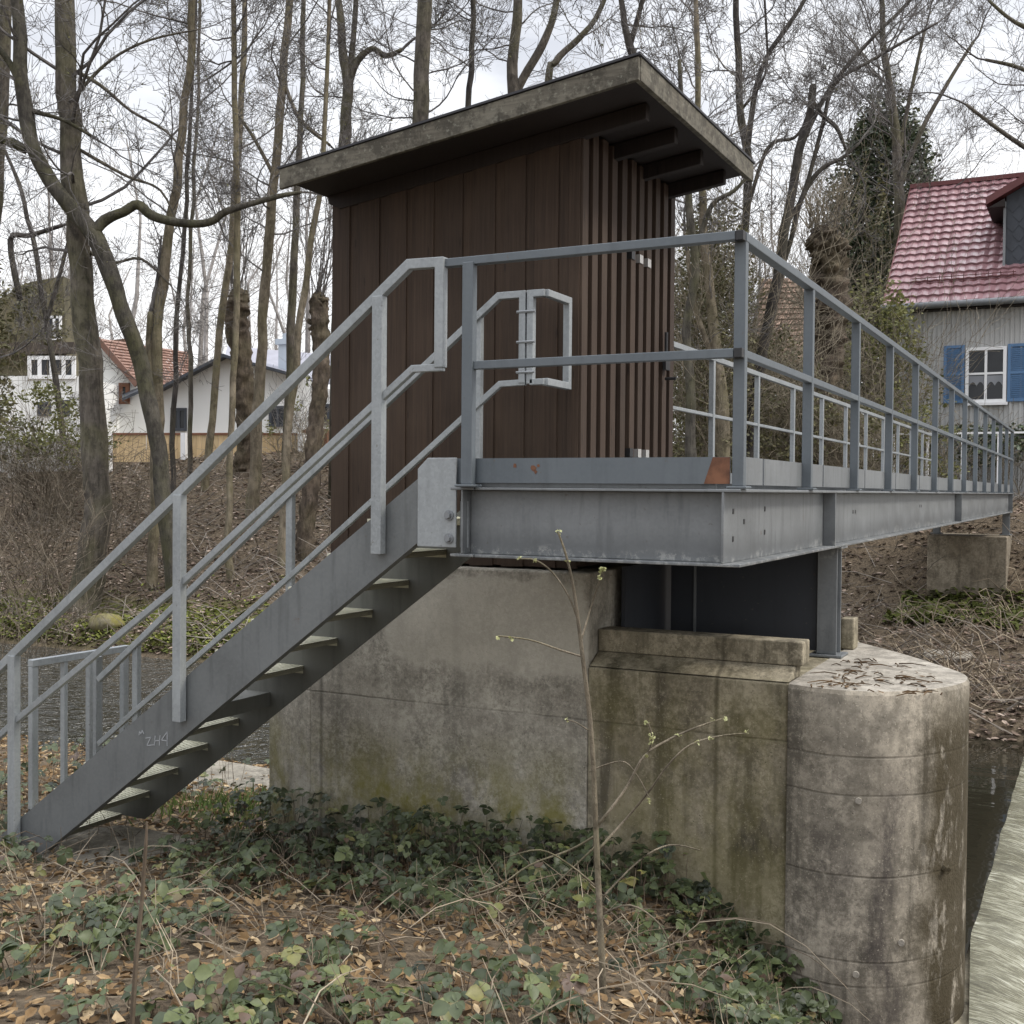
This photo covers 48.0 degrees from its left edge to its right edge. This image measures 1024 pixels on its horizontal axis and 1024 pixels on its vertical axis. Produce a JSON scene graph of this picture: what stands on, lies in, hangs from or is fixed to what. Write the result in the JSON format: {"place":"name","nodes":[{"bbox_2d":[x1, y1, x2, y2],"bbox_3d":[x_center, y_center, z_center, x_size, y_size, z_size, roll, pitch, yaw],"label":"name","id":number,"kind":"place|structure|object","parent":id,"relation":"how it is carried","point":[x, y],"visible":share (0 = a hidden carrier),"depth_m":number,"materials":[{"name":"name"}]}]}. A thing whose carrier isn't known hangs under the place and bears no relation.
{"place":"outdoors","nodes":[
{"label":"outdoors","id":0,"kind":"place"},
{"bbox_2d":[0,643,269,766],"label":"river","id":1,"kind":"structure","parent":0,"point":[157,672],"depth_m":15.04,"materials":[{"name":"black liquid"}]},
{"bbox_2d":[0,445,1023,1023],"bbox_3d":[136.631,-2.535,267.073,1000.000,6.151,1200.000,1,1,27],"label":"ground","id":2,"kind":"structure","parent":0,"point":[862,589],"depth_m":8.13,"materials":[{"name":"brown plant"}]},
{"bbox_2d":[0,182,76,473],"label":"shrub","id":3,"kind":"object","parent":2,"relation":"on","point":[3,363],"visible":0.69,"depth_m":34.15,"materials":[{"name":"green plant"}]},
{"bbox_2d":[0,428,81,477],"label":"garden wall","id":4,"kind":"structure","parent":2,"relation":"on","point":[8,450],"depth_m":33.00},
{"bbox_2d":[0,276,118,440],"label":"olive gable house","id":5,"kind":"structure","parent":2,"relation":"on","point":[41,368],"depth_m":42.00,"materials":[{"name":"white paint"}]},
{"bbox_2d":[37,402,50,415],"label":"window","id":6,"kind":"structure","parent":5,"relation":"in","point":[46,403],"depth_m":41.94,"materials":[{"name":"glass"}]},
{"bbox_2d":[27,356,75,378],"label":"window","id":7,"kind":"structure","parent":5,"relation":"in","point":[40,369],"depth_m":41.92,"materials":[{"name":"white paint"}]},
{"bbox_2d":[49,316,61,339],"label":"window","id":8,"kind":"structure","parent":5,"relation":"in","point":[50,321],"depth_m":42.14,"materials":[{"name":"white paint"}]},
{"bbox_2d":[62,400,69,415],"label":"window","id":9,"kind":"structure","parent":5,"relation":"in","point":[66,400],"depth_m":41.98,"materials":[{"name":"glass"}]},
{"bbox_2d":[0,534,125,659],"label":"dry bush","id":10,"kind":"object","parent":2,"relation":"on","point":[61,624],"visible":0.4,"depth_m":19.21,"materials":[{"name":"brown plant"}]},
{"bbox_2d":[0,273,130,438],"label":"shrub","id":11,"kind":"object","parent":2,"relation":"on","point":[57,297],"visible":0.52,"depth_m":35.86,"materials":[{"name":"green plant"}]},
{"bbox_2d":[0,136,135,440],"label":"bare tree","id":12,"kind":"object","parent":2,"relation":"on","point":[51,353],"visible":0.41,"depth_m":33.95,"materials":[{"name":"brown plant"}]},
{"bbox_2d":[0,0,145,357],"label":"bare tree","id":13,"kind":"object","parent":2,"relation":"on","point":[5,43],"visible":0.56,"depth_m":23.48,"materials":[{"name":"brown plant"}]},
{"bbox_2d":[0,392,147,519],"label":"shrub","id":14,"kind":"object","parent":2,"relation":"on","point":[5,453],"visible":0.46,"depth_m":28.64,"materials":[{"name":"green plant"}]},
{"bbox_2d":[0,369,149,526],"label":"shrub","id":15,"kind":"object","parent":2,"relation":"on","point":[52,435],"visible":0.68,"depth_m":27.83,"materials":[{"name":"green plant"}]},
{"bbox_2d":[28,645,128,810],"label":"barrier gate","id":16,"kind":"structure","parent":2,"relation":"on","point":[94,686],"depth_m":7.89,"materials":[{"name":"metal"}]},
{"bbox_2d":[0,467,157,626],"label":"dry bush","id":17,"kind":"object","parent":2,"relation":"on","point":[46,548],"visible":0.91,"depth_m":21.02,"materials":[{"name":"brown plant"}]},
{"bbox_2d":[0,394,159,599],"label":"dry bush","id":18,"kind":"object","parent":2,"relation":"on","point":[66,519],"visible":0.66,"depth_m":22.59,"materials":[{"name":"brown plant"}]},
{"bbox_2d":[88,613,125,630],"bbox_3d":[-7.102,1.957,20.131,0.565,0.376,0.623,0,1,-37],"label":"stone","id":19,"kind":"object","parent":2,"relation":"on","point":[100,622],"visible":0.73,"depth_m":19.95,"materials":[{"name":"yellow stone"}]},
{"bbox_2d":[36,825,195,867],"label":"foundation slab","id":20,"kind":"structure","parent":2,"relation":"on","point":[101,839],"depth_m":7.35,"materials":[{"name":"concrete"}]},
{"bbox_2d":[0,257,571,853],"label":"steel staircase","id":21,"kind":"structure","parent":20,"relation":"on","point":[380,569],"depth_m":6.62,"materials":[{"name":"grey metal"}]},
{"bbox_2d":[51,428,212,556],"bbox_3d":[-8.057,-0.452,24.817,3.213,2.839,2.952,0,1,-3],"label":"dry bush","id":22,"kind":"object","parent":2,"relation":"on","point":[131,508],"visible":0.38,"depth_m":24.78,"materials":[{"name":"brown plant"}]},
{"bbox_2d":[129,822,147,1023],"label":"dry stalk","id":23,"kind":"object","parent":2,"relation":"on","point":[135,968],"visible":1,"depth_m":3.90,"materials":[{"name":"brown plant"}]},
{"bbox_2d":[87,0,196,493],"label":"bare tree","id":24,"kind":"object","parent":2,"relation":"on","point":[173,402],"visible":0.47,"depth_m":28.75,"materials":[{"name":"brown plant"}]},
{"bbox_2d":[99,337,188,447],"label":"orange roof house","id":25,"kind":"structure","parent":2,"relation":"on","point":[131,394],"depth_m":46.00,"materials":[{"name":"paint"}]},
{"bbox_2d":[118,383,129,403],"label":"window","id":26,"kind":"structure","parent":25,"relation":"in","point":[126,388],"depth_m":45.94,"materials":[{"name":"brown glass"}]},
{"bbox_2d":[0,0,304,590],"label":"bare tree","id":27,"kind":"object","parent":2,"relation":"on","point":[154,341],"visible":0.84,"depth_m":22.52,"materials":[{"name":"beige plant"}]},
{"bbox_2d":[0,0,341,613],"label":"bare tree","id":28,"kind":"object","parent":2,"relation":"on","point":[94,443],"visible":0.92,"depth_m":22.17,"materials":[{"name":"brown plant"}]},
{"bbox_2d":[115,782,268,830],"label":"grass","id":29,"kind":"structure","parent":2,"relation":"on","point":[223,800],"depth_m":8.72,"materials":[{"name":"green plant"}]},
{"bbox_2d":[0,0,389,602],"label":"leaning tree","id":30,"kind":"object","parent":2,"relation":"on","point":[59,193],"visible":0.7,"depth_m":21.81,"materials":[{"name":"brown plant"}]},
{"bbox_2d":[134,0,255,477],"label":"bare tree","id":31,"kind":"object","parent":2,"relation":"on","point":[190,408],"visible":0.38,"depth_m":30.76,"materials":[{"name":"brown plant"}]},
{"bbox_2d":[114,0,285,491],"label":"bare tree","id":32,"kind":"object","parent":2,"relation":"on","point":[205,480],"visible":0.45,"depth_m":29.33,"materials":[{"name":"beige plant"}]},
{"bbox_2d":[108,433,306,471],"bbox_3d":[-8.794,-1.543,32.946,5.801,1.497,0.242,0,1,0],"label":"plank fence","id":33,"kind":"object","parent":2,"relation":"on","point":[198,441],"visible":0.35,"depth_m":32.99,"materials":[{"name":"yellow wood"}]},
{"bbox_2d":[183,760,268,792],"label":"concrete slab","id":34,"kind":"structure","parent":2,"relation":"on","point":[256,772],"depth_m":10.43,"materials":[{"name":"grey concrete"}]},
{"bbox_2d":[149,92,316,478],"bbox_3d":[-7.189,-6.017,29.838,3.960,10.576,4.055,0,1,-34],"label":"pollard tree","id":35,"kind":"object","parent":2,"relation":"on","point":[244,390],"visible":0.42,"depth_m":29.99,"materials":[{"name":"brown plant"}]},
{"bbox_2d":[148,0,324,582],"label":"bare tree","id":36,"kind":"object","parent":2,"relation":"on","point":[232,399],"visible":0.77,"depth_m":22.36,"materials":[{"name":"beige plant"}]},
{"bbox_2d":[163,333,329,449],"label":"white house","id":37,"kind":"structure","parent":2,"relation":"on","point":[201,400],"depth_m":38.00,"materials":[{"name":"paint"}]},
{"bbox_2d":[170,408,186,430],"bbox_3d":[-11.004,-3.056,37.975,0.535,0.764,0.085,0,1,0],"label":"window","id":38,"kind":"structure","parent":37,"relation":"in","point":[181,413],"depth_m":37.94,"materials":[{"name":"glass"}]},
{"bbox_2d":[269,406,283,426],"bbox_3d":[-7.732,-3.155,37.975,0.601,0.699,0.084,0,1,0],"label":"window","id":39,"kind":"structure","parent":37,"relation":"in","point":[279,410],"depth_m":37.97,"materials":[{"name":"glass"}]},
{"bbox_2d":[324,404,329,423],"bbox_3d":[-6.278,-3.238,37.975,0.534,0.665,0.083,0,1,0],"label":"window","id":40,"kind":"structure","parent":37,"relation":"in","point":[327,405],"depth_m":37.94,"materials":[{"name":"glass"}]},
{"bbox_2d":[127,0,439,517],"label":"bare tree","id":41,"kind":"object","parent":2,"relation":"on","point":[253,490],"visible":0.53,"depth_m":26.39,"materials":[{"name":"beige plant"}]},
{"bbox_2d":[239,390,329,469],"bbox_3d":[-5.352,-2.154,29.880,3.249,2.238,2.390,1,1,27],"label":"shrub","id":42,"kind":"object","parent":2,"relation":"on","point":[295,440],"visible":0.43,"depth_m":29.98,"materials":[{"name":"brown plant"}]},
{"bbox_2d":[162,0,415,466],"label":"bare tree","id":43,"kind":"object","parent":2,"relation":"on","point":[291,311],"visible":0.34,"depth_m":30.33,"materials":[{"name":"brown plant"}]},
{"bbox_2d":[216,78,370,561],"bbox_3d":[-3.775,-3.448,23.160,3.055,9.325,3.710,1,1,8],"label":"pollard tree","id":44,"kind":"object","parent":2,"relation":"on","point":[318,322],"visible":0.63,"depth_m":22.97,"materials":[{"name":"brown plant"}]},
{"bbox_2d":[262,349,329,449],"bbox_3d":[-6.173,-3.161,32.818,3.351,2.970,2.045,2,2,48],"label":"shrub","id":45,"kind":"object","parent":2,"relation":"on","point":[270,429],"visible":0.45,"depth_m":32.78,"materials":[{"name":"brown plant"}]},
{"bbox_2d":[302,429,328,447],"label":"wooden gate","id":46,"kind":"structure","parent":2,"relation":"on","point":[325,439],"depth_m":33.34,"materials":[{"name":"brown wood"}]},
{"bbox_2d":[224,0,409,565],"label":"bare tree","id":47,"kind":"object","parent":2,"relation":"on","point":[281,548],"visible":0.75,"depth_m":22.75,"materials":[{"name":"beige plant"}]},
{"bbox_2d":[259,0,467,498],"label":"bare tree","id":48,"kind":"object","parent":2,"relation":"on","point":[345,66],"visible":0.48,"depth_m":26.93,"materials":[{"name":"grey plant"}]},
{"bbox_2d":[0,735,802,1023],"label":"leaf litter","id":49,"kind":"object","parent":2,"relation":"on","point":[88,1012],"visible":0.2,"depth_m":5.18,"materials":[{"name":"brown plant"}]},
{"bbox_2d":[317,0,522,142],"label":"bare tree","id":50,"kind":"object","parent":2,"relation":"on","point":[420,100],"visible":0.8,"depth_m":24.88,"materials":[{"name":"brown plant"}]},
{"bbox_2d":[0,733,842,1023],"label":"bramble","id":51,"kind":"object","parent":2,"relation":"on","point":[794,1004],"visible":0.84,"depth_m":5.57,"materials":[{"name":"green plant"}]},
{"bbox_2d":[311,0,535,106],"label":"bare tree","id":52,"kind":"object","parent":2,"relation":"on","point":[470,73],"visible":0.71,"depth_m":25.96,"materials":[{"name":"brown plant"}]},
{"bbox_2d":[0,737,869,1023],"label":"dry stems","id":53,"kind":"object","parent":2,"relation":"on","point":[313,933],"visible":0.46,"depth_m":5.37,"materials":[{"name":"plant"}]},
{"bbox_2d":[0,37,1000,371],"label":"wood","id":54,"kind":"object","parent":2,"relation":"on","point":[204,333],"visible":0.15,"depth_m":57.18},
{"bbox_2d":[394,0,609,92],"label":"bare tree","id":55,"kind":"object","parent":2,"relation":"on","point":[515,82],"visible":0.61,"depth_m":26.91,"materials":[{"name":"grey plant"}]},
{"bbox_2d":[0,436,1023,734],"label":"dry twigs","id":56,"kind":"object","parent":2,"relation":"on","point":[266,570],"visible":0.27,"depth_m":21.33,"materials":[{"name":"brown plant"}]},
{"bbox_2d":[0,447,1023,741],"bbox_3d":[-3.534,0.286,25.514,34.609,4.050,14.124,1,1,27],"label":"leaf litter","id":57,"kind":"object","parent":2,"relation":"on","point":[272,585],"visible":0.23,"depth_m":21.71,"materials":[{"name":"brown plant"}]},
{"bbox_2d":[0,556,1023,657],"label":"moss","id":58,"kind":"object","parent":2,"relation":"on","point":[930,599],"visible":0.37,"depth_m":19.70,"materials":[{"name":"green plant"}]},
{"bbox_2d":[525,0,661,81],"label":"bare tree","id":59,"kind":"object","parent":2,"relation":"on","point":[562,53],"visible":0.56,"depth_m":29.94,"materials":[{"name":"grey plant"}]},
{"bbox_2d":[470,529,747,993],"bbox_3d":[0.379,1.019,4.524,1.087,1.906,0.247,0,1,0],"label":"sapling","id":60,"kind":"object","parent":2,"relation":"on","point":[596,848],"visible":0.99,"depth_m":4.53,"materials":[{"name":"beige plant"}]},
{"bbox_2d":[269,563,969,1023],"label":"sluice pier","id":61,"kind":"structure","parent":2,"relation":"on","point":[825,825],"depth_m":6.43,"materials":[{"name":"concrete"}]},
{"bbox_2d":[277,51,754,568],"bbox_3d":[0.115,-1.069,7.640,2.395,2.786,2.270,1,1,27],"label":"wooden hut","id":62,"kind":"object","parent":61,"relation":"on","point":[631,147],"visible":0.73,"depth_m":7.11,"materials":[{"name":"brown wood"}]},
{"bbox_2d":[615,159,676,456],"bbox_3d":[0.923,-1.063,7.728,0.164,2.440,0.972,1,1,27],"label":"door","id":63,"kind":"structure","parent":62,"relation":"in","point":[647,201],"depth_m":7.72,"materials":[{"name":"brown wood"}]},
{"bbox_2d":[621,552,817,650],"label":"sluice gate","id":64,"kind":"structure","parent":61,"relation":"on","point":[776,598],"depth_m":7.36,"materials":[{"name":"metal"}]},
{"bbox_2d":[445,230,1013,658],"bbox_3d":[4.369,-0.281,13.249,1.536,2.154,17.825,1,1,27],"label":"footbridge","id":65,"kind":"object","parent":61,"relation":"on","point":[711,510],"visible":0.98,"depth_m":5.62,"materials":[{"name":"grey metal"}]},
{"bbox_2d":[807,658,942,695],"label":"twig litter","id":66,"kind":"object","parent":61,"relation":"on","point":[850,670],"visible":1,"depth_m":6.26,"materials":[{"name":"brown plant"}]},
{"bbox_2d":[547,0,731,79],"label":"bare tree","id":67,"kind":"object","parent":2,"relation":"on","point":[629,41],"visible":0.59,"depth_m":25.07,"materials":[{"name":"brown plant"}]},
{"bbox_2d":[570,0,836,456],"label":"bare tree","id":68,"kind":"object","parent":2,"relation":"on","point":[690,437],"visible":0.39,"depth_m":20.91,"materials":[{"name":"brown plant"}]},
{"bbox_2d":[603,0,849,456],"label":"bare tree","id":69,"kind":"object","parent":2,"relation":"on","point":[723,450],"visible":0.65,"depth_m":21.93,"materials":[{"name":"beige plant"}]},
{"bbox_2d":[598,8,932,469],"bbox_3d":[3.963,-4.455,22.734,7.961,9.532,9.503,1,1,27],"label":"shrub","id":70,"kind":"object","parent":2,"relation":"on","point":[701,383],"visible":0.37,"depth_m":22.50,"materials":[{"name":"brown plant"}]},
{"bbox_2d":[666,0,879,472],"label":"bare tree","id":71,"kind":"object","parent":2,"relation":"on","point":[736,29],"visible":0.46,"depth_m":23.98,"materials":[{"name":"brown plant"}]},
{"bbox_2d":[673,293,879,466],"bbox_3d":[5.303,-2.851,27.201,5.853,4.976,5.910,1,1,11],"label":"shrub","id":72,"kind":"object","parent":2,"relation":"on","point":[748,399],"visible":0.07,"depth_m":26.41,"materials":[{"name":"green plant"}]},
{"bbox_2d":[673,160,892,455],"bbox_3d":[3.984,-4.949,29.916,10.840,9.092,8.678,0,1,-4],"label":"shrub","id":73,"kind":"object","parent":2,"relation":"on","point":[685,283],"visible":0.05,"depth_m":29.28,"materials":[{"name":"brown plant"}]},
{"bbox_2d":[747,258,857,462],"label":"brick house","id":74,"kind":"structure","parent":2,"relation":"on","point":[787,306],"depth_m":41.69,"materials":[{"name":"brown brick"}]},
{"bbox_2d":[673,281,934,465],"bbox_3d":[5.600,-2.611,24.095,6.006,4.817,5.514,1,1,27],"label":"shrub","id":75,"kind":"object","parent":2,"relation":"on","point":[781,455],"visible":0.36,"depth_m":23.57,"materials":[{"name":"brown plant"}]},
{"bbox_2d":[754,116,886,466],"bbox_3d":[6.517,-4.412,25.294,3.290,8.502,2.307,1,1,27],"label":"pollard tree","id":76,"kind":"object","parent":2,"relation":"on","point":[823,268],"visible":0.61,"depth_m":24.74,"materials":[{"name":"brown plant"}]},
{"bbox_2d":[726,0,961,457],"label":"broken tree","id":77,"kind":"object","parent":2,"relation":"on","point":[813,111],"visible":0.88,"depth_m":22.95,"materials":[{"name":"plant"}]},
{"bbox_2d":[767,351,929,472],"bbox_3d":[6.803,-1.820,23.851,3.351,3.346,3.670,1,1,27],"label":"shrub","id":78,"kind":"object","parent":2,"relation":"on","point":[874,426],"visible":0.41,"depth_m":23.67,"materials":[{"name":"brown plant"}]},
{"bbox_2d":[716,0,1023,469],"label":"bare tree","id":79,"kind":"object","parent":2,"relation":"on","point":[897,136],"visible":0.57,"depth_m":32.88,"materials":[{"name":"brown plant"}]},
{"bbox_2d":[736,1,1003,465],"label":"tree","id":80,"kind":"object","parent":2,"relation":"on","point":[883,214],"visible":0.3,"depth_m":32.77,"materials":[{"name":"green plant"}]},
{"bbox_2d":[737,3,1023,457],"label":"ivy tree","id":81,"kind":"object","parent":2,"relation":"on","point":[857,152],"visible":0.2,"depth_m":35.15,"materials":[{"name":"green plant"}]},
{"bbox_2d":[751,197,1023,473],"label":"shrub","id":82,"kind":"object","parent":2,"relation":"on","point":[900,311],"visible":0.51,"depth_m":26.53,"materials":[{"name":"green plant"}]},
{"bbox_2d":[841,566,1023,724],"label":"dry grass","id":83,"kind":"structure","parent":2,"relation":"on","point":[989,683],"depth_m":16.90,"materials":[{"name":"brown plant"}]},
{"bbox_2d":[841,364,1023,478],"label":"shrub","id":84,"kind":"object","parent":2,"relation":"on","point":[940,468],"visible":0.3,"depth_m":24.57,"materials":[{"name":"brown plant"}]},
{"bbox_2d":[872,0,1023,151],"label":"bare tree","id":85,"kind":"object","parent":2,"relation":"on","point":[1004,133],"visible":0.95,"depth_m":27.06,"materials":[{"name":"grey plant"}]},
{"bbox_2d":[924,649,972,661],"bbox_3d":[6.284,2.094,16.590,0.669,0.140,0.950,1,1,27],"label":"flat stone","id":86,"kind":"object","parent":2,"relation":"on","point":[956,657],"visible":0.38,"depth_m":16.27,"materials":[{"name":"stone"}]},
{"bbox_2d":[881,172,1023,496],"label":"grey house","id":87,"kind":"structure","parent":2,"relation":"on","point":[992,265],"depth_m":28.19,"materials":[{"name":"red tile"}]},
{"bbox_2d":[965,346,1007,405],"bbox_3d":[11.420,-3.277,27.725,0.996,1.406,0.110,1,1,27],"label":"window","id":88,"kind":"structure","parent":87,"relation":"in","point":[991,371],"depth_m":27.72,"materials":[{"name":"white paint"}]},
{"bbox_2d":[892,431,1023,483],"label":"garden fence","id":89,"kind":"object","parent":2,"relation":"on","point":[927,450],"visible":0.34,"depth_m":24.76,"materials":[{"name":"white paint"}]},
{"bbox_2d":[927,533,1011,595],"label":"abutment pier","id":90,"kind":"structure","parent":2,"relation":"on","point":[967,560],"depth_m":20.11,"materials":[{"name":"grey concrete"}]},
{"bbox_2d":[919,398,1023,499],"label":"hedge","id":91,"kind":"object","parent":2,"relation":"on","point":[1017,440],"visible":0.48,"depth_m":26.52,"materials":[{"name":"brown plant"}]},
{"bbox_2d":[954,866,992,1023],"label":"weir","id":92,"kind":"object","parent":2,"relation":"on","point":[964,1018],"depth_m":6.55,"materials":[{"name":"concrete"}]},
{"bbox_2d":[0,0,1023,456],"label":"sky","id":93,"kind":"structure","parent":0,"point":[489,82],"materials":[{"name":"white"}]},
{"bbox_2d":[965,737,1023,956],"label":"river","id":94,"kind":"structure","parent":0,"point":[994,766],"depth_m":10.36,"materials":[{"name":"black liquid"}]},
{"bbox_2d":[969,758,1023,1023],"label":"weir water","id":95,"kind":"structure","parent":0,"point":[996,991],"depth_m":7.34,"materials":[{"name":"grey liquid"}]}
]}

